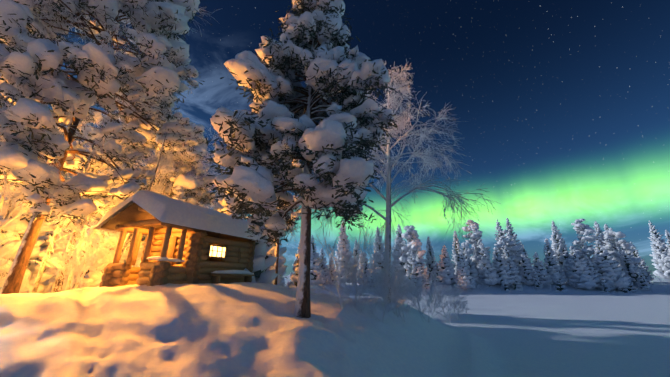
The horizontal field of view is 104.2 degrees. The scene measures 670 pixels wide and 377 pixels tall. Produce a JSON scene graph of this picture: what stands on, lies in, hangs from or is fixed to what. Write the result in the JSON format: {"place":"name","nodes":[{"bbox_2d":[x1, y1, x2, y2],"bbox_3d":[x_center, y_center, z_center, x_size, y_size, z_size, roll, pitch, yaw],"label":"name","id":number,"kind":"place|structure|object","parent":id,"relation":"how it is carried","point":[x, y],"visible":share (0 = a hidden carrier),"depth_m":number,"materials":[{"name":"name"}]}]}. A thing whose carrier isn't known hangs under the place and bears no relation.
{"place":"outdoors","nodes":[
{"label":"outdoors","id":0,"kind":"place"},
{"bbox_2d":[0,276,669,376],"bbox_3d":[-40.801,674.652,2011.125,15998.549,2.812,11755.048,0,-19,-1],"label":"ground","id":1,"kind":"structure","parent":0,"point":[244,329],"depth_m":7.12,"materials":[{"name":"white snow"}]},
{"bbox_2d":[0,127,96,260],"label":"birch","id":2,"kind":"object","parent":1,"relation":"on","point":[6,207],"visible":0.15,"depth_m":11.14,"materials":[{"name":"white plant"}]},
{"bbox_2d":[0,101,103,261],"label":"birch","id":3,"kind":"object","parent":1,"relation":"on","point":[6,215],"visible":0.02,"depth_m":12.16,"materials":[{"name":"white plant"}]},
{"bbox_2d":[0,105,153,292],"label":"birch","id":4,"kind":"object","parent":1,"relation":"on","point":[40,272],"visible":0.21,"depth_m":11.78,"materials":[{"name":"white plant"}]},
{"bbox_2d":[13,92,157,292],"bbox_3d":[-14.146,0.064,15.738,7.183,13.712,7.115,0,-19,-1],"label":"tree","id":5,"kind":"object","parent":1,"relation":"on","point":[95,113],"visible":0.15,"depth_m":14.91,"materials":[{"name":"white plant"}]},
{"bbox_2d":[16,103,188,288],"bbox_3d":[-13.312,0.560,15.539,8.473,12.772,7.784,0,-19,-1],"label":"birch","id":6,"kind":"object","parent":1,"relation":"on","point":[85,146],"visible":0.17,"depth_m":15.53,"materials":[{"name":"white plant"}]},
{"bbox_2d":[64,117,156,289],"bbox_3d":[-12.204,1.310,14.490,6.574,10.112,7.928,0,-19,-1],"label":"birch","id":7,"kind":"object","parent":1,"relation":"on","point":[91,222],"visible":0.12,"depth_m":13.30,"materials":[{"name":"white plant"}]},
{"bbox_2d":[0,0,222,293],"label":"pine","id":8,"kind":"object","parent":1,"relation":"on","point":[33,58],"visible":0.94,"depth_m":9.34,"materials":[{"name":"white plant"}]},
{"bbox_2d":[54,145,193,233],"bbox_3d":[-13.513,1.935,16.503,10.812,11.026,8.057,0,-19,-1],"label":"birch","id":9,"kind":"object","parent":1,"relation":"on","point":[141,175],"visible":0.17,"depth_m":16.72,"materials":[{"name":"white plant"}]},
{"bbox_2d":[8,118,244,218],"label":"knoll pines","id":10,"kind":"object","parent":1,"relation":"on","point":[92,131],"visible":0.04,"depth_m":24.26,"materials":[{"name":"white plant"}]},
{"bbox_2d":[52,105,214,258],"bbox_3d":[-8.622,0.365,11.455,5.540,7.895,3.928,-7,-20,19],"label":"tree","id":11,"kind":"object","parent":1,"relation":"on","point":[149,187],"visible":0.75,"depth_m":11.34,"materials":[{"name":"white plant"}]},
{"bbox_2d":[61,136,223,220],"bbox_3d":[-11.611,1.833,16.800,7.297,10.901,10.641,-6,-19,18],"label":"birch","id":12,"kind":"object","parent":1,"relation":"on","point":[172,175],"visible":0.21,"depth_m":17.07,"materials":[{"name":"white plant"}]},
{"bbox_2d":[125,180,169,244],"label":"birch","id":13,"kind":"object","parent":1,"relation":"on","point":[160,191],"visible":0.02,"depth_m":17.91,"materials":[{"name":"white plant"}]},
{"bbox_2d":[93,190,263,286],"bbox_3d":[-5.788,2.266,10.677,3.555,3.308,5.270,-7,-20,20],"label":"log cabin","id":14,"kind":"object","parent":1,"relation":"on","point":[181,246],"visible":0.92,"depth_m":9.34,"materials":[{"name":"brown wood"}]},
{"bbox_2d":[130,151,226,242],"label":"birch","id":15,"kind":"object","parent":1,"relation":"on","point":[178,162],"visible":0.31,"depth_m":17.38,"materials":[{"name":"white plant"}]},
{"bbox_2d":[139,119,218,241],"bbox_3d":[-11.332,0.827,17.427,6.508,13.236,6.472,0,-19,-1],"label":"pine","id":16,"kind":"object","parent":1,"relation":"on","point":[180,180],"visible":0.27,"depth_m":17.90,"materials":[{"name":"white plant"}]},
{"bbox_2d":[0,160,361,293],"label":"trees","id":17,"kind":"object","parent":1,"relation":"on","point":[265,259],"visible":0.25,"depth_m":13.49,"materials":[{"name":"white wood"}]},
{"bbox_2d":[150,128,243,211],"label":"birch","id":18,"kind":"object","parent":1,"relation":"on","point":[212,168],"visible":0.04,"depth_m":21.47,"materials":[{"name":"white plant"}]},
{"bbox_2d":[251,159,303,284],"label":"pine","id":19,"kind":"object","parent":1,"relation":"on","point":[276,253],"visible":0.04,"depth_m":18.00,"materials":[{"name":"white plant"}]},
{"bbox_2d":[195,0,398,317],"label":"pine","id":20,"kind":"object","parent":1,"relation":"on","point":[326,64],"visible":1,"depth_m":7.58,"materials":[{"name":"white plant"}]},
{"bbox_2d":[0,207,669,322],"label":"shrubs","id":21,"kind":"object","parent":1,"relation":"on","point":[395,286],"visible":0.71,"depth_m":9.88,"materials":[{"name":"white plant"}]},
{"bbox_2d":[264,60,500,302],"bbox_3d":[1.925,-0.811,14.119,10.885,13.284,7.816,0,-19,-1],"label":"birch","id":22,"kind":"object","parent":1,"relation":"on","point":[389,180],"visible":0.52,"depth_m":12.77,"materials":[{"name":"white plant"}]},
{"bbox_2d":[334,218,669,292],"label":"trees","id":23,"kind":"object","parent":1,"relation":"on","point":[561,261],"visible":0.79,"depth_m":51.33,"materials":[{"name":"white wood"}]},
{"bbox_2d":[399,219,641,270],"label":"trees","id":24,"kind":"object","parent":1,"relation":"on","point":[579,227],"visible":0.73,"depth_m":55.57,"materials":[{"name":"white plant"}]},
{"bbox_2d":[0,0,669,275],"label":"sky","id":25,"kind":"structure","parent":0,"point":[564,104],"materials":[{"name":"blue"}]}
]}

